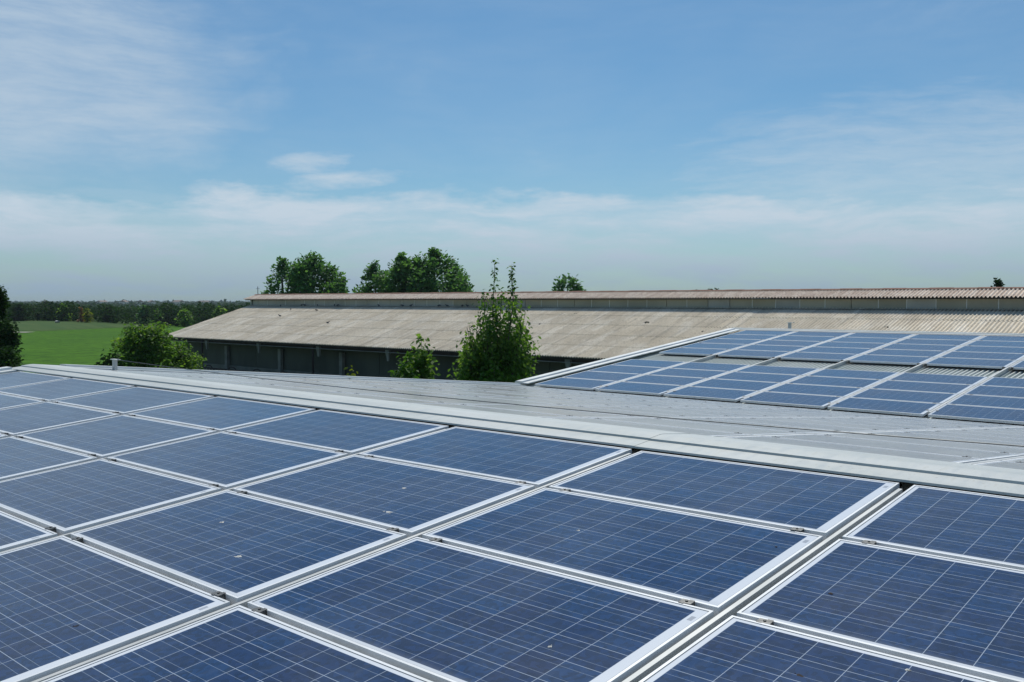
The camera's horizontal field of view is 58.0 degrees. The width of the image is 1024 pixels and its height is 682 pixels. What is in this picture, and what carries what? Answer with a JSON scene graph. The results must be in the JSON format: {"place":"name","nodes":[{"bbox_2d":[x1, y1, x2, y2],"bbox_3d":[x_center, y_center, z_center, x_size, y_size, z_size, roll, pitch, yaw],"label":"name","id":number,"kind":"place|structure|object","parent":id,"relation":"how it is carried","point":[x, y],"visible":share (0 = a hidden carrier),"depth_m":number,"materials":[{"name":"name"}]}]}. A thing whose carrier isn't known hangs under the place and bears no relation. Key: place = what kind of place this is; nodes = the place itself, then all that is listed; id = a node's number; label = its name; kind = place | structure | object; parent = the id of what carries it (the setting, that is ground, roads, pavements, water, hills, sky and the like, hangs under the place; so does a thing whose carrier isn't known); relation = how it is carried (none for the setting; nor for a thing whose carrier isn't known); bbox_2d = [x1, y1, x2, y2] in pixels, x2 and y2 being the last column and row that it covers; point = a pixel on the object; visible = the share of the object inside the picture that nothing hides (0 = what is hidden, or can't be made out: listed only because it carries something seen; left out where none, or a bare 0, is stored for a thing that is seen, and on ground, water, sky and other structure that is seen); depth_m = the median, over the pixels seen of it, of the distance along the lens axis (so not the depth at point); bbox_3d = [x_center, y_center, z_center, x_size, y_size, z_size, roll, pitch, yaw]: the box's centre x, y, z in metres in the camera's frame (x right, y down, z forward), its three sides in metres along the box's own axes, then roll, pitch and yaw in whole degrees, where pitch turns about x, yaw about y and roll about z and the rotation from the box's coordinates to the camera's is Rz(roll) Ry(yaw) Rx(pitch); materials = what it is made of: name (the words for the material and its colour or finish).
{"place":"outdoors","nodes":[
{"label":"outdoors","id":0,"kind":"place"},
{"bbox_2d":[1,320,149,331],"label":"field","id":1,"kind":"structure","parent":0,"point":[36,325],"depth_m":240.77,"materials":[{"name":"plant"}]},
{"bbox_2d":[13,306,201,373],"bbox_3d":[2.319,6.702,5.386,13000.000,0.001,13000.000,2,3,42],"label":"ground","id":2,"kind":"structure","parent":0,"point":[77,347],"depth_m":145.92,"materials":[{"name":"green plant"}]},
{"bbox_2d":[0,318,21,371],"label":"cypress tree","id":3,"kind":"object","parent":2,"relation":"on","point":[11,339],"visible":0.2,"depth_m":48.93,"materials":[{"name":"green plant"}]},
{"bbox_2d":[0,286,24,364],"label":"cypress tree","id":4,"kind":"object","parent":2,"relation":"on","point":[4,303],"visible":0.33,"depth_m":49.91,"materials":[{"name":"green plant"}]},
{"bbox_2d":[0,300,249,325],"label":"woodland","id":5,"kind":"object","parent":2,"relation":"on","point":[169,313],"visible":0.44,"depth_m":267.90,"materials":[{"name":"green plant"}]},
{"bbox_2d":[100,320,190,368],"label":"walnut tree","id":6,"kind":"object","parent":2,"relation":"on","point":[146,348],"visible":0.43,"depth_m":51.34,"materials":[{"name":"green plant"}]},
{"bbox_2d":[156,337,207,369],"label":"walnut tree","id":7,"kind":"object","parent":2,"relation":"on","point":[185,356],"visible":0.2,"depth_m":53.73,"materials":[{"name":"green plant"}]},
{"bbox_2d":[260,256,299,293],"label":"poplar tree","id":8,"kind":"object","parent":2,"relation":"on","point":[282,267],"visible":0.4,"depth_m":111.09,"materials":[{"name":"green plant"}]},
{"bbox_2d":[283,251,344,293],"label":"poplar tree","id":9,"kind":"object","parent":2,"relation":"on","point":[311,270],"visible":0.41,"depth_m":108.60,"materials":[{"name":"green plant"}]},
{"bbox_2d":[352,260,387,292],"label":"poplar tree","id":10,"kind":"object","parent":2,"relation":"on","point":[372,267],"visible":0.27,"depth_m":107.23,"materials":[{"name":"green plant"}]},
{"bbox_2d":[371,251,421,292],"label":"poplar tree","id":11,"kind":"object","parent":2,"relation":"on","point":[401,261],"visible":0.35,"depth_m":104.42,"materials":[{"name":"green plant"}]},
{"bbox_2d":[399,333,440,378],"bbox_3d":[-3.071,2.688,30.209,1.403,5.908,1.359,1,3,20],"label":"young tree","id":12,"kind":"object","parent":2,"relation":"on","point":[423,359],"visible":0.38,"depth_m":29.93,"materials":[{"name":"green plant"}]},
{"bbox_2d":[398,247,474,292],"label":"poplar tree","id":13,"kind":"object","parent":2,"relation":"on","point":[432,271],"visible":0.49,"depth_m":104.06,"materials":[{"name":"green plant"}]},
{"bbox_2d":[447,258,540,382],"bbox_3d":[-0.451,1.489,30.064,3.387,8.322,2.868,0,2,-2],"label":"broadleaf tree","id":14,"kind":"object","parent":2,"relation":"on","point":[475,354],"visible":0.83,"depth_m":29.40,"materials":[{"name":"green plant"}]},
{"bbox_2d":[0,328,1023,498],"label":"solar shed","id":15,"kind":"structure","parent":2,"relation":"on","point":[905,473],"depth_m":7.35,"materials":[{"name":"metal"}]},
{"bbox_2d":[0,459,221,535],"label":"solar module","id":16,"kind":"object","parent":15,"relation":"on","point":[68,499],"visible":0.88,"depth_m":5.73,"materials":[{"name":"blue glass"}]},
{"bbox_2d":[110,358,120,369],"bbox_3d":[-5.922,0.378,13.781,0.214,0.255,0.118,2,3,42],"label":"anchor post","id":17,"kind":"object","parent":15,"relation":"on","point":[114,364],"visible":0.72,"depth_m":13.77,"materials":[{"name":"metal"}]},
{"bbox_2d":[121,360,1023,446],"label":"lifeline cable","id":18,"kind":"object","parent":17,"relation":"attached to","point":[635,415],"visible":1,"depth_m":7.45,"materials":[{"name":"metal"}]},
{"bbox_2d":[3,413,302,480],"bbox_3d":[-5.001,1.304,4.596,0.064,0.106,9.780,2,9,42],"label":"mounting rail","id":19,"kind":"object","parent":15,"relation":"on","point":[92,460],"visible":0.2,"depth_m":6.74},
{"bbox_2d":[0,436,96,480],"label":"solar module","id":20,"kind":"object","parent":19,"relation":"attached to","point":[19,457],"visible":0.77,"depth_m":6.92,"materials":[{"name":"blue glass"}]},
{"bbox_2d":[16,415,216,458],"bbox_3d":[-3.345,0.791,7.719,1.625,0.049,0.990,2,9,42],"label":"solar module","id":21,"kind":"object","parent":19,"relation":"attached to","point":[109,437],"visible":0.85,"depth_m":7.64,"materials":[{"name":"blue glass"}]},
{"bbox_2d":[128,396,315,431],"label":"solar module","id":22,"kind":"object","parent":19,"relation":"attached to","point":[219,414],"visible":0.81,"depth_m":8.37,"materials":[{"name":"blue glass"}]},
{"bbox_2d":[0,429,444,552],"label":"mounting rail","id":23,"kind":"object","parent":15,"relation":"on","point":[68,534],"visible":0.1,"depth_m":5.55,"materials":[{"name":"metal"}]},
{"bbox_2d":[0,511,57,551],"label":"solar module","id":24,"kind":"object","parent":23,"relation":"attached to","point":[15,532],"visible":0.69,"depth_m":5.01,"materials":[{"name":"blue glass"}]},
{"bbox_2d":[226,410,448,455],"bbox_3d":[-1.423,0.714,7.320,1.625,0.049,0.990,2,9,42],"label":"solar module","id":25,"kind":"object","parent":23,"relation":"on","point":[348,433],"visible":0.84,"depth_m":7.24,"materials":[{"name":"blue glass"}]},
{"bbox_2d":[107,432,347,490],"bbox_3d":[-2.074,0.839,6.591,1.625,0.050,0.990,2,9,42],"label":"solar module","id":26,"kind":"object","parent":15,"relation":"on","point":[224,460],"visible":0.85,"depth_m":6.50,"materials":[{"name":"blue glass"}]},
{"bbox_2d":[70,490,406,604],"bbox_3d":[-1.454,1.013,4.735,1.625,0.050,0.990,2,9,42],"label":"solar module","id":27,"kind":"object","parent":15,"relation":"on","point":[194,543],"visible":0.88,"depth_m":4.61,"materials":[{"name":"blue glass"}]},
{"bbox_2d":[32,453,630,681],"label":"mounting rail","id":28,"kind":"object","parent":15,"relation":"on","point":[243,603],"visible":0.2,"depth_m":4.02,"materials":[{"name":"metal"}]},
{"bbox_2d":[0,536,229,681],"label":"solar module","id":29,"kind":"object","parent":28,"relation":"attached to","point":[54,592],"visible":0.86,"depth_m":3.87,"materials":[{"name":"blue glass"}]},
{"bbox_2d":[359,427,631,488],"bbox_3d":[-0.152,0.762,6.192,1.625,0.049,0.990,2,9,42],"label":"solar module","id":30,"kind":"object","parent":28,"relation":"attached to","point":[537,462],"visible":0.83,"depth_m":6.10,"materials":[{"name":"blue glass"}]},
{"bbox_2d":[312,392,447,403],"bbox_3d":[-1.565,0.609,9.718,1.625,0.049,0.990,2,-2,42],"label":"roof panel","id":31,"kind":"object","parent":15,"relation":"on","point":[380,398],"visible":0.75,"depth_m":9.81,"materials":[{"name":"metal"}]},
{"bbox_2d":[233,455,534,537],"bbox_3d":[-0.803,0.887,5.463,1.625,0.050,0.990,2,9,42],"label":"solar module","id":32,"kind":"object","parent":15,"relation":"on","point":[363,489],"visible":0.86,"depth_m":5.36,"materials":[{"name":"blue glass"}]},
{"bbox_2d":[358,393,510,404],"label":"solar module","id":33,"kind":"object","parent":15,"relation":"on","point":[431,399],"visible":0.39,"depth_m":10.36,"materials":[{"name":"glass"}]},
{"bbox_2d":[247,537,713,681],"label":"solar module","id":34,"kind":"object","parent":15,"relation":"on","point":[433,611],"visible":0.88,"depth_m":3.51,"materials":[{"name":"blue glass"}]},
{"bbox_2d":[426,395,561,404],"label":"solar module","id":35,"kind":"object","parent":15,"relation":"on","point":[478,398],"visible":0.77,"depth_m":11.20,"materials":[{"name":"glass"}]},
{"bbox_2d":[414,403,574,416],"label":"solar module","id":36,"kind":"object","parent":15,"relation":"on","point":[497,410],"visible":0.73,"depth_m":8.70,"materials":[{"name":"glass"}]},
{"bbox_2d":[464,404,635,416],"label":"solar module","id":37,"kind":"object","parent":15,"relation":"on","point":[552,411],"visible":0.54,"depth_m":9.27,"materials":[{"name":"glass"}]},
{"bbox_2d":[532,405,686,416],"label":"solar module","id":38,"kind":"object","parent":15,"relation":"on","point":[607,410],"visible":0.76,"depth_m":10.12,"materials":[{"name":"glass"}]},
{"bbox_2d":[553,418,751,436],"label":"solar module","id":39,"kind":"object","parent":15,"relation":"on","point":[664,428],"visible":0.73,"depth_m":7.52,"materials":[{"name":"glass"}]},
{"bbox_2d":[583,406,730,416],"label":"solar module","id":40,"kind":"object","parent":15,"relation":"on","point":[627,408],"visible":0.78,"depth_m":10.76,"materials":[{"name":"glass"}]},
{"bbox_2d":[622,375,707,385],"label":"solar module","id":41,"kind":"object","parent":15,"relation":"on","point":[668,380],"visible":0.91,"depth_m":20.25,"materials":[{"name":"blue glass"}]},
{"bbox_2d":[646,368,729,378],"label":"solar module","id":42,"kind":"object","parent":15,"relation":"on","point":[694,373],"visible":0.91,"depth_m":20.99,"materials":[{"name":"blue glass"}]},
{"bbox_2d":[599,332,793,387],"bbox_3d":[5.138,0.413,23.564,0.200,0.122,9.801,2,9,42],"label":"mounting rail","id":43,"kind":"object","parent":15,"relation":"on","point":[711,356],"visible":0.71,"depth_m":23.17,"materials":[{"name":"metal"}]},
{"bbox_2d":[535,377,617,389],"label":"solar module","id":44,"kind":"object","parent":43,"relation":"on","point":[577,383],"visible":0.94,"depth_m":20.61,"materials":[{"name":"blue glass"}]},
{"bbox_2d":[564,371,642,381],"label":"solar module","id":45,"kind":"object","parent":43,"relation":"on","point":[606,376],"visible":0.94,"depth_m":21.39,"materials":[{"name":"blue glass"}]},
{"bbox_2d":[588,365,664,373],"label":"solar module","id":46,"kind":"object","parent":43,"relation":"on","point":[627,369],"visible":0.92,"depth_m":22.12,"materials":[{"name":"blue glass"}]},
{"bbox_2d":[595,382,683,395],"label":"solar module","id":47,"kind":"object","parent":43,"relation":"on","point":[642,388],"visible":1,"depth_m":19.48,"materials":[{"name":"blue glass"}]},
{"bbox_2d":[611,359,685,367],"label":"solar module","id":48,"kind":"object","parent":43,"relation":"on","point":[650,363],"visible":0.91,"depth_m":22.85,"materials":[{"name":"blue glass"}]},
{"bbox_2d":[659,348,730,355],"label":"solar module","id":49,"kind":"object","parent":43,"relation":"on","point":[694,351],"visible":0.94,"depth_m":24.43,"materials":[{"name":"blue glass"}]},
{"bbox_2d":[594,418,804,434],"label":"solar module","id":50,"kind":"object","parent":15,"relation":"on","point":[706,426],"visible":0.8,"depth_m":8.12,"materials":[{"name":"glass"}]},
{"bbox_2d":[661,418,845,433],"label":"solar module","id":51,"kind":"object","parent":15,"relation":"on","point":[775,428],"visible":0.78,"depth_m":8.82,"materials":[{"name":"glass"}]},
{"bbox_2d":[712,372,801,382],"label":"solar module","id":52,"kind":"object","parent":15,"relation":"on","point":[764,377],"visible":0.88,"depth_m":19.86,"materials":[{"name":"blue glass"}]},
{"bbox_2d":[666,333,852,396],"bbox_3d":[6.409,0.461,22.436,0.200,0.122,9.801,2,9,42],"label":"mounting rail","id":53,"kind":"object","parent":15,"relation":"on","point":[773,359],"visible":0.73,"depth_m":22.02,"materials":[{"name":"metal"}]},
{"bbox_2d":[670,362,749,371],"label":"solar module","id":54,"kind":"object","parent":53,"relation":"on","point":[710,366],"visible":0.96,"depth_m":21.72,"materials":[{"name":"blue glass"}]},
{"bbox_2d":[716,350,790,358],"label":"solar module","id":55,"kind":"object","parent":53,"relation":"on","point":[752,354],"visible":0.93,"depth_m":23.31,"materials":[{"name":"blue glass"}]},
{"bbox_2d":[781,352,859,361],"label":"solar module","id":56,"kind":"object","parent":53,"relation":"on","point":[837,357],"visible":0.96,"depth_m":22.17,"materials":[{"name":"blue glass"}]},
{"bbox_2d":[622,488,902,681],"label":"mounting rail","id":57,"kind":"object","parent":15,"relation":"on","point":[692,637],"visible":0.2,"depth_m":3.59,"materials":[{"name":"metal"}]},
{"bbox_2d":[42,605,432,681],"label":"solar module","id":58,"kind":"object","parent":57,"relation":"attached to","point":[239,643],"visible":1,"depth_m":3.29,"materials":[{"name":"blue glass"}]},
{"bbox_2d":[422,488,822,616],"bbox_3d":[0.468,0.935,4.335,1.625,0.050,0.990,2,9,42],"label":"solar module","id":59,"kind":"object","parent":57,"relation":"attached to","point":[716,565],"visible":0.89,"depth_m":4.21,"materials":[{"name":"blue glass"}]},
{"bbox_2d":[549,451,898,540],"bbox_3d":[1.119,0.810,5.064,1.625,0.049,0.990,2,9,42],"label":"solar module","id":60,"kind":"object","parent":57,"relation":"attached to","point":[825,506],"visible":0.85,"depth_m":4.95,"materials":[{"name":"blue glass"}]},
{"bbox_2d":[711,417,883,431],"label":"solar module","id":61,"kind":"object","parent":15,"relation":"on","point":[794,424],"visible":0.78,"depth_m":9.61,"materials":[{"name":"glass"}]},
{"bbox_2d":[743,417,915,430],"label":"solar module","id":62,"kind":"object","parent":15,"relation":"on","point":[835,424],"visible":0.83,"depth_m":10.38,"materials":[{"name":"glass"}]},
{"bbox_2d":[743,334,916,402],"bbox_3d":[7.680,0.509,21.308,0.200,0.122,9.801,2,9,42],"label":"mounting rail","id":63,"kind":"object","parent":15,"relation":"on","point":[839,364],"visible":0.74,"depth_m":20.88,"materials":[{"name":"metal"}]},
{"bbox_2d":[663,386,759,401],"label":"solar module","id":64,"kind":"object","parent":63,"relation":"on","point":[734,395],"visible":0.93,"depth_m":18.35,"materials":[{"name":"blue glass"}]},
{"bbox_2d":[690,379,781,390],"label":"solar module","id":65,"kind":"object","parent":63,"relation":"on","point":[736,384],"visible":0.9,"depth_m":19.14,"materials":[{"name":"blue glass"}]},
{"bbox_2d":[734,365,820,375],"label":"solar module","id":66,"kind":"object","parent":63,"relation":"on","point":[778,370],"visible":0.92,"depth_m":20.58,"materials":[{"name":"blue glass"}]},
{"bbox_2d":[847,354,933,364],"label":"solar module","id":67,"kind":"object","parent":63,"relation":"on","point":[904,360],"visible":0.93,"depth_m":21.04,"materials":[{"name":"blue glass"}]},
{"bbox_2d":[787,376,882,387],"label":"solar module","id":68,"kind":"object","parent":15,"relation":"on","point":[837,381],"visible":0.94,"depth_m":18.73,"materials":[{"name":"blue glass"}]},
{"bbox_2d":[796,347,873,353],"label":"solar module","id":69,"kind":"object","parent":15,"relation":"on","point":[837,350],"visible":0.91,"depth_m":22.97,"materials":[{"name":"blue glass"}]},
{"bbox_2d":[725,436,986,462],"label":"solar module","id":70,"kind":"object","parent":15,"relation":"on","point":[930,456],"visible":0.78,"depth_m":6.38,"materials":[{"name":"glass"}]},
{"bbox_2d":[737,539,1023,681],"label":"solar module","id":71,"kind":"object","parent":15,"relation":"on","point":[962,616],"visible":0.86,"depth_m":3.38,"materials":[{"name":"blue glass"}]},
{"bbox_2d":[767,434,1022,459],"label":"solar module","id":72,"kind":"object","parent":15,"relation":"on","point":[987,455],"visible":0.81,"depth_m":6.99,"materials":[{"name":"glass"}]},
{"bbox_2d":[850,388,957,403],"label":"solar module","id":73,"kind":"object","parent":15,"relation":"on","point":[912,396],"visible":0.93,"depth_m":16.86,"materials":[{"name":"blue glass"}]},
{"bbox_2d":[864,349,947,357],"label":"solar module","id":74,"kind":"object","parent":15,"relation":"on","point":[916,353],"visible":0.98,"depth_m":21.84,"materials":[{"name":"blue glass"}]},
{"bbox_2d":[828,336,984,409],"bbox_3d":[8.951,0.557,20.181,0.200,0.122,9.801,2,9,42],"label":"mounting rail","id":75,"kind":"object","parent":15,"relation":"on","point":[916,368],"visible":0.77,"depth_m":19.72,"materials":[{"name":"metal"}]},
{"bbox_2d":[740,391,843,408],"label":"solar module","id":76,"kind":"object","parent":75,"relation":"on","point":[796,400],"visible":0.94,"depth_m":17.22,"materials":[{"name":"blue glass"}]},
{"bbox_2d":[765,383,864,397],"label":"solar module","id":77,"kind":"object","parent":75,"relation":"on","point":[837,391],"visible":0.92,"depth_m":18.00,"materials":[{"name":"blue glass"}]},
{"bbox_2d":[806,369,899,379],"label":"solar module","id":78,"kind":"object","parent":75,"relation":"on","point":[861,374],"visible":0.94,"depth_m":19.45,"materials":[{"name":"blue glass"}]},
{"bbox_2d":[879,344,959,350],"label":"solar module","id":79,"kind":"object","parent":75,"relation":"on","point":[922,347],"visible":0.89,"depth_m":22.56,"materials":[{"name":"blue glass"}]},
{"bbox_2d":[924,357,1017,368],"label":"solar module","id":80,"kind":"object","parent":75,"relation":"on","point":[972,363],"visible":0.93,"depth_m":19.91,"materials":[{"name":"blue glass"}]},
{"bbox_2d":[818,433,1023,455],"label":"solar module","id":81,"kind":"object","parent":15,"relation":"on","point":[981,447],"visible":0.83,"depth_m":7.76,"materials":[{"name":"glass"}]},
{"bbox_2d":[870,380,973,394],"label":"solar module","id":82,"kind":"object","parent":15,"relation":"on","point":[958,389],"visible":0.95,"depth_m":17.60,"materials":[{"name":"blue glass"}]},
{"bbox_2d":[842,485,1023,569],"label":"solar module","id":83,"kind":"object","parent":15,"relation":"on","point":[972,526],"visible":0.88,"depth_m":4.19,"materials":[{"name":"blue glass"}]},
{"bbox_2d":[858,431,1023,447],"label":"solar module","id":84,"kind":"object","parent":15,"relation":"on","point":[904,434],"visible":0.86,"depth_m":8.71,"materials":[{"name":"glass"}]},
{"bbox_2d":[926,358,1023,417],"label":"mounting rail","id":85,"kind":"object","parent":15,"relation":"on","point":[1004,370],"visible":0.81,"depth_m":18.02,"materials":[{"name":"metal"}]},
{"bbox_2d":[828,397,940,416],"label":"solar module","id":86,"kind":"object","parent":85,"relation":"on","point":[886,406],"visible":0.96,"depth_m":16.09,"materials":[{"name":"blue glass"}]},
{"bbox_2d":[888,372,988,385],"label":"solar module","id":87,"kind":"object","parent":85,"relation":"on","point":[943,378],"visible":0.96,"depth_m":18.33,"materials":[{"name":"blue glass"}]},
{"bbox_2d":[928,404,1023,424],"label":"solar module","id":88,"kind":"object","parent":85,"relation":"on","point":[987,414],"visible":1,"depth_m":15.07,"materials":[{"name":"blue glass"}]},
{"bbox_2d":[940,351,1023,359],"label":"solar module","id":89,"kind":"object","parent":85,"relation":"on","point":[987,355],"visible":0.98,"depth_m":20.72,"materials":[{"name":"blue glass"}]},
{"bbox_2d":[953,346,1023,353],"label":"solar module","id":90,"kind":"object","parent":15,"relation":"on","point":[991,349],"visible":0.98,"depth_m":21.52,"materials":[{"name":"blue glass"}]},
{"bbox_3d":[-7.543,1.208,6.852,0.064,0.106,9.780,2,9,42],"label":"mounting rail","id":91,"kind":"object","parent":15,"relation":"attached to","visible":0},
{"bbox_2d":[0,393,45,409],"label":"solar module","id":92,"kind":"object","parent":91,"relation":"attached to","point":[8,401],"visible":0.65,"depth_m":9.89,"materials":[{"name":"blue glass"}]},
{"bbox_2d":[0,378,134,401],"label":"solar module","id":93,"kind":"object","parent":91,"relation":"attached to","point":[59,389],"visible":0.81,"depth_m":10.63,"materials":[{"name":"blue glass"}]},
{"bbox_3d":[-6.272,1.256,5.724,0.064,0.106,9.780,2,9,42],"label":"mounting rail","id":94,"kind":"object","parent":15,"relation":"attached to","visible":0},
{"bbox_2d":[0,402,119,436],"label":"solar module","id":95,"kind":"object","parent":94,"relation":"attached to","point":[15,421],"visible":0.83,"depth_m":8.74,"materials":[{"name":"blue glass"}]},
{"bbox_2d":[52,387,213,414],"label":"solar module","id":96,"kind":"object","parent":94,"relation":"attached to","point":[128,400],"visible":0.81,"depth_m":9.50,"materials":[{"name":"blue glass"}]},
{"bbox_3d":[0.083,1.496,0.085,0.064,0.106,9.780,2,9,42],"label":"mounting rail","id":97,"kind":"object","parent":15,"relation":"attached to","visible":0},
{"bbox_2d":[639,615,996,681],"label":"solar module","id":98,"kind":"object","parent":97,"relation":"attached to","point":[732,648],"visible":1,"depth_m":3.00,"materials":[{"name":"blue glass"}]},
{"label":"mounting rail","id":99,"kind":"object","parent":15,"relation":"attached to","visible":0},
{"bbox_2d":[947,394,1023,408],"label":"solar module","id":100,"kind":"object","parent":99,"relation":"on","point":[992,401],"visible":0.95,"depth_m":15.93,"materials":[{"name":"blue glass"}]},
{"bbox_2d":[964,385,1023,397],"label":"solar module","id":101,"kind":"object","parent":99,"relation":"on","point":[1015,392],"visible":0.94,"depth_m":16.72,"materials":[{"name":"blue glass"}]},
{"bbox_2d":[0,0,1023,301],"label":"sky","id":102,"kind":"structure","parent":0,"point":[162,150],"materials":[{"name":"blue"}]},
{"bbox_2d":[168,287,1023,379],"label":"long barn","id":103,"kind":"structure","parent":0,"point":[363,334],"depth_m":55.94,"materials":[{"name":"concrete"}]},
{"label":"mounting rail","id":104,"kind":"object","parent":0,"visible":0},
{"bbox_2d":[0,371,69,388],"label":"solar module","id":105,"kind":"object","parent":104,"relation":"attached to","point":[14,379],"visible":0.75,"depth_m":11.78,"materials":[{"name":"blue glass"}]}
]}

